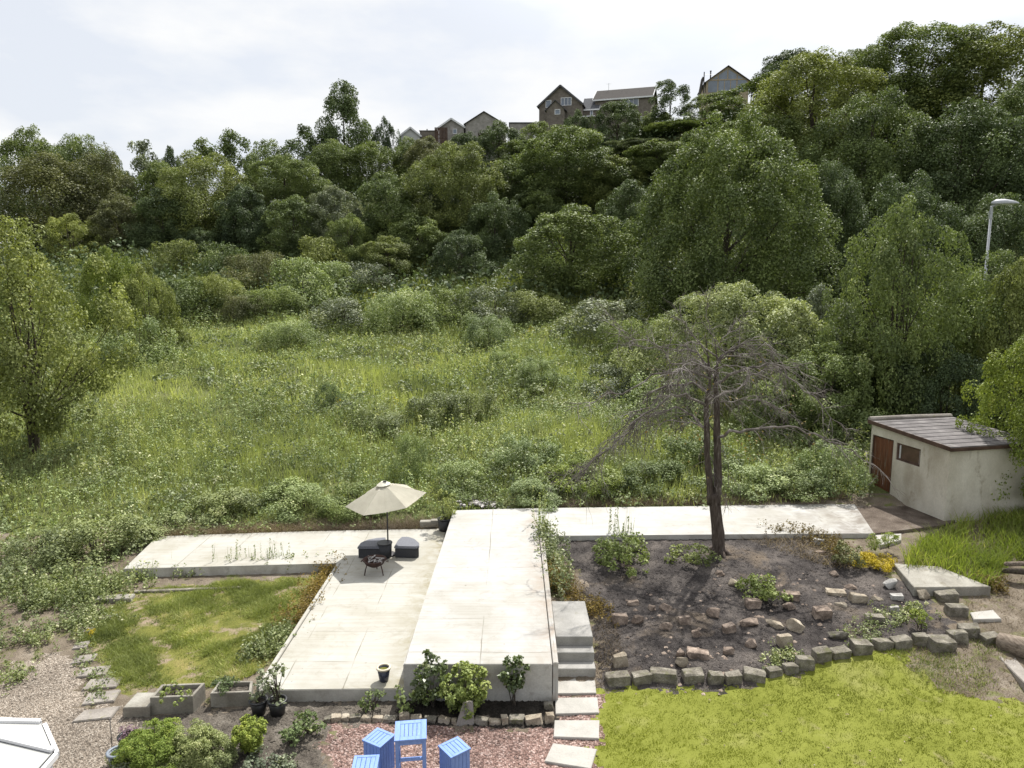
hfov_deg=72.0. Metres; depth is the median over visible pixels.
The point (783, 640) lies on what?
stone
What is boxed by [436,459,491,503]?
shrub
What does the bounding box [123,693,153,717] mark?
concrete block
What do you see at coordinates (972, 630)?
stone
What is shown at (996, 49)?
broadleaf tree
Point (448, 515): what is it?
potted shrub
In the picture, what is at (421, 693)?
laurel bush
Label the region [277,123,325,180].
broadleaf tree
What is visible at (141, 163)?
broadleaf tree
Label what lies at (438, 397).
shrub
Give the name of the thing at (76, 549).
shrub
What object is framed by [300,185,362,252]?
broadleaf tree
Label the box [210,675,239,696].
green tuft
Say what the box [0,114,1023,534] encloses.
ground
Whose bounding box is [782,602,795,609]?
stone
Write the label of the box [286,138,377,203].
broadleaf tree
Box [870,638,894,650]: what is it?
stone
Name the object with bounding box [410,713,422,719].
stone
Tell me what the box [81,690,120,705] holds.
stepping stone
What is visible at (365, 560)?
fire bowl
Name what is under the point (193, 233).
broadleaf tree
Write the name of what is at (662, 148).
broadleaf tree
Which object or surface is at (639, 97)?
house
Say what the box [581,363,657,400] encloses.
shrub
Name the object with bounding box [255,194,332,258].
broadleaf tree
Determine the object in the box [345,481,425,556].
parasol
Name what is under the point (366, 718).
stone
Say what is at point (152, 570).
weed stalks
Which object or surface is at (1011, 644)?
log
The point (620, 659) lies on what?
stone
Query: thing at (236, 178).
broadleaf tree
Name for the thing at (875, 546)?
grass tuft
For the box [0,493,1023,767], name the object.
bare earth
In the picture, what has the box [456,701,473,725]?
standing slab
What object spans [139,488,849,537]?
dry stalks
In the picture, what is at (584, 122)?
broadleaf tree
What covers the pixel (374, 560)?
charred wood
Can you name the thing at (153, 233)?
broadleaf tree
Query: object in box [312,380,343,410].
shrub
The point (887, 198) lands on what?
broadleaf tree
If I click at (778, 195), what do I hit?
broadleaf tree
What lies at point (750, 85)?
broadleaf tree
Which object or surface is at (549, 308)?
shrub
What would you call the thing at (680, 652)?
stone
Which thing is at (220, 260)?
shrub
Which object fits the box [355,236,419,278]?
broadleaf tree
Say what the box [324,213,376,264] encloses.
broadleaf tree
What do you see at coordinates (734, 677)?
stone
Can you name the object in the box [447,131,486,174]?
broadleaf tree
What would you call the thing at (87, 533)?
shrub
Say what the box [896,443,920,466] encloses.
window
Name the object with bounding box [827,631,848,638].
stone
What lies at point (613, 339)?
shrub
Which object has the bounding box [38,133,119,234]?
broadleaf tree
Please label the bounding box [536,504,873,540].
path
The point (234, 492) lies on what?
shrub
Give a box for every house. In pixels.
[438,118,465,156]
[464,111,505,161]
[536,85,599,148]
[592,86,657,138]
[697,65,750,120]
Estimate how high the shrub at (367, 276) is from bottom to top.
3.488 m
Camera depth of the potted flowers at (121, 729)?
12.64 m
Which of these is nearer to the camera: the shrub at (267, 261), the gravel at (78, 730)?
the gravel at (78, 730)
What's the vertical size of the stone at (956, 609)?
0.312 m
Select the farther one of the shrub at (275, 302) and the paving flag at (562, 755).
the shrub at (275, 302)
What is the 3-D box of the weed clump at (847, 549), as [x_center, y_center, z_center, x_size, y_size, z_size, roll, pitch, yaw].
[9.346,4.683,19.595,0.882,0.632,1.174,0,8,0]
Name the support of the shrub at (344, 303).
on the ground at (310, 514)
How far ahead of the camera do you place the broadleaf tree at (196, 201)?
85.64 m
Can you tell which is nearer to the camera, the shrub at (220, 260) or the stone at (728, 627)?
the stone at (728, 627)
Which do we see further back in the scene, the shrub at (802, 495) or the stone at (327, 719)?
the shrub at (802, 495)
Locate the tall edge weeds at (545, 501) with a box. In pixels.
[212,484,631,562]
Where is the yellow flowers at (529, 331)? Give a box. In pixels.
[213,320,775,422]
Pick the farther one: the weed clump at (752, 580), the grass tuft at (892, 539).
the grass tuft at (892, 539)
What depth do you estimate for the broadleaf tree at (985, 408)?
23.46 m
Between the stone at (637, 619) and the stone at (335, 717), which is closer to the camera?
the stone at (335, 717)
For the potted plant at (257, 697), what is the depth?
13.58 m
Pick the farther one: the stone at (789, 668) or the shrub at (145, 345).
the shrub at (145, 345)
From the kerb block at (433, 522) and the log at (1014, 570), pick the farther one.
the kerb block at (433, 522)
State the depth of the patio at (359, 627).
18.51 m
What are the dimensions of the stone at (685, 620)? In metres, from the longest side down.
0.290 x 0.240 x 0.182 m
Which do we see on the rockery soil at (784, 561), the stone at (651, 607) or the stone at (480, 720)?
the stone at (651, 607)
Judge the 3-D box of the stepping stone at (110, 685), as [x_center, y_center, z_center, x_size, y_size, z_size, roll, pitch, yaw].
[-8.534,6.292,14.698,0.674,0.131,0.398,-1,8,-10]
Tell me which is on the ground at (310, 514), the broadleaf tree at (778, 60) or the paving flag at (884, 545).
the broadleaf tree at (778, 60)
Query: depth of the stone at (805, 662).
15.02 m
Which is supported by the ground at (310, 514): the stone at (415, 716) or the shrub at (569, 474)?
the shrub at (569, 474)
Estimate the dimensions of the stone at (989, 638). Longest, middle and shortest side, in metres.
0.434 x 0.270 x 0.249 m
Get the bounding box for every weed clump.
[664,542,721,566]
[734,573,792,601]
[831,539,866,567]
[908,608,933,629]
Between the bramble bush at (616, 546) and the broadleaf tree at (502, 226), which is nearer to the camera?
the bramble bush at (616, 546)
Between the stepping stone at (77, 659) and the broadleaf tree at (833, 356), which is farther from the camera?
the broadleaf tree at (833, 356)
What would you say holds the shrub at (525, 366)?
on the ground at (310, 514)
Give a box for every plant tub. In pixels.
[117,730,134,744]
[248,694,267,716]
[267,694,287,717]
[437,516,450,531]
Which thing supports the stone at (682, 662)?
on the rockery soil at (784, 561)
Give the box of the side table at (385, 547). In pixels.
[377,540,391,558]
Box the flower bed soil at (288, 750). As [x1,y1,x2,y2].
[141,700,400,767]
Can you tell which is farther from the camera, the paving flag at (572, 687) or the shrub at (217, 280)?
the shrub at (217, 280)
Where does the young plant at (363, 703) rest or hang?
on the flower bed soil at (288, 750)
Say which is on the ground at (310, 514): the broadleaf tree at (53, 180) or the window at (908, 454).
the broadleaf tree at (53, 180)
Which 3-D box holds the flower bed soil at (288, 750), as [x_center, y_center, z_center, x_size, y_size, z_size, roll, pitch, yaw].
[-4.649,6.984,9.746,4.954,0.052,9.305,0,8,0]
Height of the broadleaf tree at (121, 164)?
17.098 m
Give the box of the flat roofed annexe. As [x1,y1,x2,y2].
[419,129,437,148]
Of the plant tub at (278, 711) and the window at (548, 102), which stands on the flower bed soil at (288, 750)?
the plant tub at (278, 711)
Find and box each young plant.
[278,722,301,746]
[292,709,326,736]
[357,688,386,712]
[393,685,417,712]
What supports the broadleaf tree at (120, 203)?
on the ground at (310, 514)
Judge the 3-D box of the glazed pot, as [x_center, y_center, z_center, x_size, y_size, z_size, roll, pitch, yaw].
[-2.610,5.897,14.344,0.306,0.302,0.304,0,8,0]
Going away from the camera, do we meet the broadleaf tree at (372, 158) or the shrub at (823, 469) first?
the shrub at (823, 469)
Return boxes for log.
[996,632,1023,658]
[1002,567,1023,573]
[1005,561,1023,565]
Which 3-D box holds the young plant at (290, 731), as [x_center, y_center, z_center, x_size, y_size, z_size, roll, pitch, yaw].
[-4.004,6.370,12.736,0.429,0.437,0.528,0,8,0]
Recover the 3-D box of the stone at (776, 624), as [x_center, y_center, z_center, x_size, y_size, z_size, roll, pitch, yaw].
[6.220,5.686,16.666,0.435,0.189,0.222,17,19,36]
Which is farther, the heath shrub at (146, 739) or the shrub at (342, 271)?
the shrub at (342, 271)
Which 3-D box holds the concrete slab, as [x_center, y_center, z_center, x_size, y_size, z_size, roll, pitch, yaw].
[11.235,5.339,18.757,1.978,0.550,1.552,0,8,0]
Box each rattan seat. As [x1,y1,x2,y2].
[357,537,385,557]
[394,537,418,557]
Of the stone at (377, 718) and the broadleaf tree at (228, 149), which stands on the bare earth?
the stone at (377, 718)
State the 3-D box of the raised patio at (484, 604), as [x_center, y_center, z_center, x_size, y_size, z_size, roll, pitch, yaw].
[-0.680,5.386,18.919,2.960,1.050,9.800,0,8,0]
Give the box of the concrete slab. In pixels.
[893,563,990,595]
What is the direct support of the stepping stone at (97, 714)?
on the gravel at (78, 730)
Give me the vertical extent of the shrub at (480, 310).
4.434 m
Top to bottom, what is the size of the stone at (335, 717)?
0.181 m
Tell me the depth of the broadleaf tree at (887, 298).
31.14 m
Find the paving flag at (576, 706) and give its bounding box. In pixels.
[555,697,598,715]
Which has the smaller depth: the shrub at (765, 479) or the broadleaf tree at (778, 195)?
the shrub at (765, 479)
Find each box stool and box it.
[352,754,379,767]
[362,727,394,767]
[438,736,470,767]
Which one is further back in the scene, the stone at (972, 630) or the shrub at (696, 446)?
the shrub at (696, 446)
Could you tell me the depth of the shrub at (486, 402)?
34.79 m
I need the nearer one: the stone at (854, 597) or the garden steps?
the garden steps
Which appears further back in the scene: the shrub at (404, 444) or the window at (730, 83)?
the window at (730, 83)
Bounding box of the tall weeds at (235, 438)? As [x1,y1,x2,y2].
[0,315,943,506]
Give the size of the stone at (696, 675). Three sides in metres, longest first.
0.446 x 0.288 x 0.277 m
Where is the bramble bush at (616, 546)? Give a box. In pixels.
[591,530,649,577]
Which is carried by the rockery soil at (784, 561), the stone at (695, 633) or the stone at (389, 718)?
the stone at (695, 633)
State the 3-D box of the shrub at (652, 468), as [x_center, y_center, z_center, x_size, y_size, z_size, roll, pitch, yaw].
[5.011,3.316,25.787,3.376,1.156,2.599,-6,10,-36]
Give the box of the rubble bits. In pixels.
[615,570,905,694]
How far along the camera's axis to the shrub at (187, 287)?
59.76 m
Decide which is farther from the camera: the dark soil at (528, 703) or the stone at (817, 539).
the stone at (817, 539)
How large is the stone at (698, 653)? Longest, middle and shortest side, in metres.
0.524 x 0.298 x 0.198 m
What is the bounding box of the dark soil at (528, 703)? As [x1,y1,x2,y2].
[395,701,559,728]
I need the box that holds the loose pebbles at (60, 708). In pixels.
[1,654,148,767]
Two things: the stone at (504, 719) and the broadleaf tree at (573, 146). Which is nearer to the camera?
the stone at (504, 719)
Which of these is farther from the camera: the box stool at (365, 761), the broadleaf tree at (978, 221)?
the broadleaf tree at (978, 221)
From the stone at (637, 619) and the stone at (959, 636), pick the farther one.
the stone at (637, 619)
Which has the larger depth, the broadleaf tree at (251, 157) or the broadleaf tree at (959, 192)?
the broadleaf tree at (251, 157)
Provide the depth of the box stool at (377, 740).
11.97 m
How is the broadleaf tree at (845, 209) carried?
on the ground at (310, 514)
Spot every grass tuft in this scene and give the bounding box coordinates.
[866,533,887,550]
[881,532,899,548]
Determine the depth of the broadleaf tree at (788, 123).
76.66 m
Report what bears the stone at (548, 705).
on the dark soil at (528, 703)
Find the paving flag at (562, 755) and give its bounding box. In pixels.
[545,743,596,767]
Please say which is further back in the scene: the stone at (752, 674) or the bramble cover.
the bramble cover
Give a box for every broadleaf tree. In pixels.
[0,123,77,251]
[0,150,117,253]
[0,215,142,453]
[0,286,56,372]
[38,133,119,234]
[39,212,108,260]
[66,141,140,240]
[73,245,149,330]
[83,194,164,252]
[96,149,133,226]
[103,262,192,353]
[111,139,173,217]
[120,160,203,235]
[122,187,199,251]
[148,149,251,236]
[154,145,186,187]
[173,227,225,257]
[187,127,251,205]
[211,183,273,252]
[214,176,267,222]
[237,153,343,215]
[242,138,297,199]
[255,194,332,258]
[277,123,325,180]
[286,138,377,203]
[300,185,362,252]
[314,78,375,190]
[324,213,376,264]
[327,140,411,196]
[346,171,420,241]
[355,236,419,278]
[363,115,403,182]
[377,213,460,264]
[383,136,436,184]
[392,182,459,216]
[398,140,510,229]
[400,135,452,182]
[427,229,496,278]
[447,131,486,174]
[459,191,531,264]
[466,159,543,206]
[469,120,523,174]
[495,138,557,169]
[504,203,642,292]
[505,121,564,161]
[505,124,644,201]
[506,186,571,228]
[563,109,597,153]
[571,154,647,205]
[592,99,641,149]
[595,179,663,254]
[605,138,667,154]
[607,279,838,412]
[617,139,695,173]
[620,107,844,323]
[623,110,671,138]
[628,125,682,137]
[642,117,718,136]
[648,79,690,121]
[682,90,746,121]
[704,105,815,191]
[711,70,810,123]
[730,373,839,449]
[737,45,889,162]
[748,47,830,114]
[763,283,862,397]
[769,341,886,443]
[778,159,873,298]
[790,84,951,224]
[807,192,1003,415]
[816,318,919,414]
[825,20,1000,138]
[829,44,896,108]
[829,170,985,325]
[862,96,1023,245]
[882,340,1006,428]
[886,20,1023,160]
[904,248,1023,397]
[928,192,1023,319]
[950,77,1023,208]
[952,256,1023,431]
[955,334,1023,503]
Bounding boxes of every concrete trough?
[150,683,205,714]
[210,681,253,706]
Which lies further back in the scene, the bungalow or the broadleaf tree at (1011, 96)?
the bungalow
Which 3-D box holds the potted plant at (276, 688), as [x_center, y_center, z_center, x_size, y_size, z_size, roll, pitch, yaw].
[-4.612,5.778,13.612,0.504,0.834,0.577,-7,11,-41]
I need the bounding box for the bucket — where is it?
[105,745,121,766]
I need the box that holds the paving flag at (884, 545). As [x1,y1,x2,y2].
[875,534,900,548]
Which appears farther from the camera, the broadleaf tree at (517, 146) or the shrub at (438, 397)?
the broadleaf tree at (517, 146)
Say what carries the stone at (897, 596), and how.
on the rockery soil at (784, 561)
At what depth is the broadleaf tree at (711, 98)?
97.22 m
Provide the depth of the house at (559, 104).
113.48 m
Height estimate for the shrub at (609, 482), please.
1.170 m
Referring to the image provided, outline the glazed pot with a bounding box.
[376,663,390,682]
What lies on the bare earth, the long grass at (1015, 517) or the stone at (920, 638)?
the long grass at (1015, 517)
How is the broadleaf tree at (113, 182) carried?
on the ground at (310, 514)
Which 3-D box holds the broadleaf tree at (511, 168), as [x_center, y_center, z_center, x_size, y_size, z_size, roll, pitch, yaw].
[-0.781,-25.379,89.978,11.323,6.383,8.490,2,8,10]
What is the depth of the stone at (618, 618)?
16.70 m
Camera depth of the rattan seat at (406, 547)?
20.74 m
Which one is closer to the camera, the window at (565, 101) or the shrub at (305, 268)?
the shrub at (305, 268)
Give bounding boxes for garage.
[509,122,532,139]
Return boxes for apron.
[856,505,954,536]
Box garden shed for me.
[867,413,1023,521]
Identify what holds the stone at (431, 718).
on the dark soil at (528, 703)
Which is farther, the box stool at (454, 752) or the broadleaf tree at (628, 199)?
the broadleaf tree at (628, 199)
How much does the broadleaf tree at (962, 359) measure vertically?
4.881 m
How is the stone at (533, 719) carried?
on the dark soil at (528, 703)
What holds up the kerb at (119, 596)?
on the bare earth
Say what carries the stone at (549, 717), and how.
on the dark soil at (528, 703)
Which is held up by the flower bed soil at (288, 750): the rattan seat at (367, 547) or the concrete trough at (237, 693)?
the concrete trough at (237, 693)
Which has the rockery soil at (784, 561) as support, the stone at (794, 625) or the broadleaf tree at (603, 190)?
the stone at (794, 625)
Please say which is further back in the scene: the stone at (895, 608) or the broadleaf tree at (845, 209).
the broadleaf tree at (845, 209)
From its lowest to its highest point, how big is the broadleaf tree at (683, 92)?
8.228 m
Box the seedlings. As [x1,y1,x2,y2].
[159,680,191,706]
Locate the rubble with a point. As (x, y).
(479, 503)
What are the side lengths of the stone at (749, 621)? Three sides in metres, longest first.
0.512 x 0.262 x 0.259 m
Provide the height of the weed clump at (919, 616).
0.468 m
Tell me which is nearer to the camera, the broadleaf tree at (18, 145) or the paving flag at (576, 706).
the paving flag at (576, 706)
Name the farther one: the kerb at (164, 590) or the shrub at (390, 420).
the shrub at (390, 420)
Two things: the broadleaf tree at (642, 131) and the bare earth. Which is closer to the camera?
the bare earth
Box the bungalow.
[399,127,421,144]
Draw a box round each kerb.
[95,594,134,603]
[134,586,239,593]
[256,563,339,690]
[540,538,557,700]
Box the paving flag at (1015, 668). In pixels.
[999,656,1023,689]
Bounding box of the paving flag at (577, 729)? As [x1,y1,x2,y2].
[554,720,598,739]
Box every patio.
[123,529,445,702]
[403,508,551,701]
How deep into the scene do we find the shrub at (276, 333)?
49.84 m
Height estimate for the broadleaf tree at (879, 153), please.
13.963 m
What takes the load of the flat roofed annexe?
on the ground at (310, 514)
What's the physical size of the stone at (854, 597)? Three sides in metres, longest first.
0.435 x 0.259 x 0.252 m
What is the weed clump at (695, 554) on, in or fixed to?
on the rockery soil at (784, 561)
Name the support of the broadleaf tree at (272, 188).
on the ground at (310, 514)
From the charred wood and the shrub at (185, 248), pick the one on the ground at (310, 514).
the shrub at (185, 248)
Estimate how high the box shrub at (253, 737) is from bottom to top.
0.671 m
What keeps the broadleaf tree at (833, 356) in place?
on the ground at (310, 514)
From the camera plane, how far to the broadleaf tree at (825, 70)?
77.70 m
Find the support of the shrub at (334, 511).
on the ground at (310, 514)
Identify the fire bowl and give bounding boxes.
[361,554,388,575]
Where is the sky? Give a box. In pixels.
[0,0,1023,254]
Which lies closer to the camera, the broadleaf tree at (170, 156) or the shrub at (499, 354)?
the shrub at (499, 354)
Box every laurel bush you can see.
[410,649,452,706]
[438,660,491,719]
[497,655,530,705]
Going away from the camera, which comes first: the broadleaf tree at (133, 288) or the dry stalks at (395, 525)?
the dry stalks at (395, 525)
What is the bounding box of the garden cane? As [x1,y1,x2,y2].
[109,718,111,747]
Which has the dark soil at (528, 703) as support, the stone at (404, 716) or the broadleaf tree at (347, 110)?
the stone at (404, 716)
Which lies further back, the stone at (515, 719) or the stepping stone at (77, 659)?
the stepping stone at (77, 659)
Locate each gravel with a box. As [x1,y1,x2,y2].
[0,651,143,767]
[312,694,605,767]
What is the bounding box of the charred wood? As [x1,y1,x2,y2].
[368,555,383,562]
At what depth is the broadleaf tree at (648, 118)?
103.17 m
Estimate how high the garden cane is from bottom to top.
0.671 m
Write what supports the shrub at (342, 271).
on the ground at (310, 514)
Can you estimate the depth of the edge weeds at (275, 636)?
17.93 m
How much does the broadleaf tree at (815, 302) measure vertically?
6.530 m
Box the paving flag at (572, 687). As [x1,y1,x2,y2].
[558,678,595,695]
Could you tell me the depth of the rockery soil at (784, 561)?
17.65 m
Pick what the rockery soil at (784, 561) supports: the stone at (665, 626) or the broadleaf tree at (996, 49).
the stone at (665, 626)
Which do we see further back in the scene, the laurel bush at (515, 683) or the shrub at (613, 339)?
the shrub at (613, 339)
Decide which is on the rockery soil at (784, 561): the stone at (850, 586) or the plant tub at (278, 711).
the stone at (850, 586)
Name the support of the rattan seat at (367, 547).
on the patio at (359, 627)
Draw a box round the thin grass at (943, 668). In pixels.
[886,638,1007,697]
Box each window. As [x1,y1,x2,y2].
[546,100,550,107]
[561,97,571,105]
[626,98,638,106]
[708,70,746,91]
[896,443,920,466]
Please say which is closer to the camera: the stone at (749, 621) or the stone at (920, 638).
the stone at (920, 638)
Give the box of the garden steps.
[551,601,595,676]
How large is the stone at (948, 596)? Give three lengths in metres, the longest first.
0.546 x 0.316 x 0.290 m
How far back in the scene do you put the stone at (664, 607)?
17.32 m
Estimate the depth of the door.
25.12 m
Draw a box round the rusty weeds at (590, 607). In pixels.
[270,519,1009,630]
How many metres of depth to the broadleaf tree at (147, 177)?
93.73 m
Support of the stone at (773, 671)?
on the rockery soil at (784, 561)
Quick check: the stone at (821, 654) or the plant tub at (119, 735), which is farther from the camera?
the stone at (821, 654)
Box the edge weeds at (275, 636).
[0,477,942,705]
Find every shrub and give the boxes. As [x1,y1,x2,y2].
[0,526,88,569]
[26,512,158,574]
[94,315,179,366]
[105,717,190,767]
[124,510,202,542]
[146,238,211,273]
[154,717,238,767]
[156,277,223,316]
[184,487,272,525]
[186,271,246,312]
[190,240,252,274]
[210,293,271,320]
[220,250,295,286]
[230,713,267,754]
[233,285,308,317]
[256,476,347,523]
[257,315,318,351]
[270,256,344,305]
[296,234,349,271]
[301,296,376,331]
[303,260,377,294]
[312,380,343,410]
[317,482,389,523]
[339,262,396,289]
[352,402,410,433]
[361,284,443,338]
[383,432,435,484]
[398,391,468,429]
[408,284,483,331]
[432,488,458,519]
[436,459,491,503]
[442,390,501,426]
[449,283,539,326]
[460,313,514,350]
[484,431,560,471]
[486,351,520,374]
[502,289,565,320]
[507,475,562,511]
[511,354,571,388]
[526,462,635,494]
[537,455,626,495]
[548,297,647,341]
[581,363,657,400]
[595,313,681,363]
[618,371,709,424]
[618,459,691,495]
[655,435,747,475]
[694,457,790,501]
[729,462,833,502]
[794,438,878,497]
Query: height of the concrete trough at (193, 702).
0.460 m
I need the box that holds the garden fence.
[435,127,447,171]
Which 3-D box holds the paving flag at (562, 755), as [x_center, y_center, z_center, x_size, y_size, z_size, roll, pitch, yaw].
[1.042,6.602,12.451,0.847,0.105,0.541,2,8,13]
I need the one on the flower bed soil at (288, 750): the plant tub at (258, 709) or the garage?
the plant tub at (258, 709)
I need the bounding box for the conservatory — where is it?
[0,717,59,767]
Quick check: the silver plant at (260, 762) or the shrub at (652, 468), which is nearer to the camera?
the silver plant at (260, 762)
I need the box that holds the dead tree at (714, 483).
[544,284,906,558]
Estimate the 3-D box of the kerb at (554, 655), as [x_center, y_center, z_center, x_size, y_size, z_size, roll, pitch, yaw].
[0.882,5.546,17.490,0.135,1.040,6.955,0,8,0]
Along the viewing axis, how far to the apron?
22.63 m
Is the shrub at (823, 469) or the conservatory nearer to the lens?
the conservatory
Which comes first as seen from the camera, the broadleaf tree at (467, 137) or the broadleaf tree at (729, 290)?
the broadleaf tree at (729, 290)
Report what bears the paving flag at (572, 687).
on the bare earth
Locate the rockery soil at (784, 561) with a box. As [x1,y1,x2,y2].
[551,538,956,695]
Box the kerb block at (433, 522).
[420,519,437,527]
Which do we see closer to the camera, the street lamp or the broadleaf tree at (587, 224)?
the street lamp
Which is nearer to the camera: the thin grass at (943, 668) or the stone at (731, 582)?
the thin grass at (943, 668)
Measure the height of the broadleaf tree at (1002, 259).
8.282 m
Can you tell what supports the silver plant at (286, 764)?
on the flower bed soil at (288, 750)
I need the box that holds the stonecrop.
[849,550,897,571]
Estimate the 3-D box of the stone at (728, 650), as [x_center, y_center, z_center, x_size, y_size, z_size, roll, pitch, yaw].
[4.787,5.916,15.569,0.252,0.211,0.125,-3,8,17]
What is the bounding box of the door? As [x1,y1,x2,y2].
[870,434,893,492]
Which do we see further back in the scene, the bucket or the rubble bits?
the rubble bits
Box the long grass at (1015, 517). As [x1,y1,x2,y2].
[889,505,1023,589]
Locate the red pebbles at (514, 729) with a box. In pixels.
[327,694,600,767]
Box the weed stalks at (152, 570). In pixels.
[0,501,634,615]
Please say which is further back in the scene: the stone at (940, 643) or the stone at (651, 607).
the stone at (651, 607)
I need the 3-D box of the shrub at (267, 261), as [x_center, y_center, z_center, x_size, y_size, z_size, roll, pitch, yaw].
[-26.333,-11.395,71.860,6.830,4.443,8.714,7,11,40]
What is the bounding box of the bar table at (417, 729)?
[394,719,426,767]
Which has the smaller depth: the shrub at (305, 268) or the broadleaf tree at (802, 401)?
the broadleaf tree at (802, 401)
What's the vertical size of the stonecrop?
0.270 m
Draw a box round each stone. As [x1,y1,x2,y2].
[70,653,97,664]
[72,641,89,649]
[72,706,119,722]
[76,665,111,677]
[81,677,121,691]
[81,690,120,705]
[324,715,330,722]
[331,713,340,722]
[341,713,349,720]
[349,713,360,721]
[361,714,371,722]
[372,715,382,722]
[383,715,397,722]
[399,711,409,720]
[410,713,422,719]
[423,715,436,723]
[438,715,450,724]
[451,717,456,724]
[474,715,488,725]
[489,718,500,725]
[500,714,507,725]
[508,714,524,724]
[525,713,542,725]
[544,701,553,710]
[545,712,553,723]
[604,670,630,686]
[612,612,627,624]
[613,652,628,667]
[627,599,638,605]
[631,615,643,623]
[631,669,651,685]
[648,605,655,610]
[650,666,677,684]
[659,603,672,611]
[659,622,671,629]
[675,657,688,667]
[676,648,684,656]
[678,615,690,624]
[681,667,704,683]
[686,646,709,660]
[691,629,701,637]
[706,607,719,617]
[707,670,724,684]
[715,570,724,575]
[722,622,736,633]
[723,646,733,654]
[724,669,741,684]
[728,578,738,586]
[739,617,758,626]
[742,666,765,683]
[744,597,762,608]
[744,638,756,647]
[765,666,782,677]
[766,619,783,628]
[776,633,793,647]
[781,590,799,601]
[781,662,798,674]
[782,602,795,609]
[786,618,804,632]
[794,655,814,670]
[811,646,831,662]
[812,605,832,619]
[813,538,824,544]
[825,588,846,596]
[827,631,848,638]
[829,570,838,576]
[829,645,851,659]
[834,602,846,607]
[844,584,856,589]
[847,592,868,603]
[849,638,873,655]
[864,613,885,623]
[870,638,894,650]
[871,596,883,600]
[883,578,897,588]
[889,593,903,600]
[889,605,899,613]
[889,634,912,649]
[911,632,928,646]
[917,590,929,599]
[926,634,957,652]
[933,589,959,602]
[943,603,968,617]
[946,629,967,644]
[957,623,980,638]
[970,610,1001,622]
[978,631,997,644]
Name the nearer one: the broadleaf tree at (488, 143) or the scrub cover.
the scrub cover
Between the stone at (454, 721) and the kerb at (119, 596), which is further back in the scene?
the kerb at (119, 596)
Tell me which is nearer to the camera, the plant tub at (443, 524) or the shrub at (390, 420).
the plant tub at (443, 524)
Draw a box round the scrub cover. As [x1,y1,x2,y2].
[0,171,1023,449]
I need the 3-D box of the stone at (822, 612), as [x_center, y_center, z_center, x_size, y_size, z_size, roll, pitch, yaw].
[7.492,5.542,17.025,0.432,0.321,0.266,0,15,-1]
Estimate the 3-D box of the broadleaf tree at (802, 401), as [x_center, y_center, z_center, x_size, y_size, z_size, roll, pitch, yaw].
[11.403,1.123,29.839,3.477,3.181,4.382,-7,10,-38]
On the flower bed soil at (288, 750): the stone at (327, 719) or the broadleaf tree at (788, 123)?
the stone at (327, 719)
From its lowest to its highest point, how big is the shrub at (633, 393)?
3.072 m
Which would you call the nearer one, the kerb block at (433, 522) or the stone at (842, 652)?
the stone at (842, 652)
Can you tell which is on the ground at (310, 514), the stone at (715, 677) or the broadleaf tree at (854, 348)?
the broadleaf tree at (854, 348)
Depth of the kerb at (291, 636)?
16.52 m
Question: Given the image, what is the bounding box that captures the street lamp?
[983,199,1018,279]
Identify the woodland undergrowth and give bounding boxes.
[0,100,1023,315]
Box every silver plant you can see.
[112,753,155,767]
[240,744,281,767]
[268,752,297,767]
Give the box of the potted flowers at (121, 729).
[118,724,137,740]
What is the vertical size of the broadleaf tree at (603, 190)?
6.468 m
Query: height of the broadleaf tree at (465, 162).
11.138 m
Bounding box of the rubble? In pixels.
[453,497,509,508]
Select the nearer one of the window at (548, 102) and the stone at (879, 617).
the stone at (879, 617)
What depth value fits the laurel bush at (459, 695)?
13.51 m
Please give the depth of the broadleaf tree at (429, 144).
101.77 m
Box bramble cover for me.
[0,293,1011,575]
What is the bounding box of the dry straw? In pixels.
[563,507,1023,703]
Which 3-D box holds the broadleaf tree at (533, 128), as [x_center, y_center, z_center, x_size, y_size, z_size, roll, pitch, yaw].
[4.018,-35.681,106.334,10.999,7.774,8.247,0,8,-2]
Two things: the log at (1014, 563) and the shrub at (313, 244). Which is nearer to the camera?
the log at (1014, 563)
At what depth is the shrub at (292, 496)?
24.37 m
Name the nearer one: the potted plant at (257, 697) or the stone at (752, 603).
the potted plant at (257, 697)
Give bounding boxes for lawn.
[70,572,329,695]
[585,648,1023,767]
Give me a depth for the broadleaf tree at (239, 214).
82.26 m
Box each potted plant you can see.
[249,676,272,701]
[256,662,287,706]

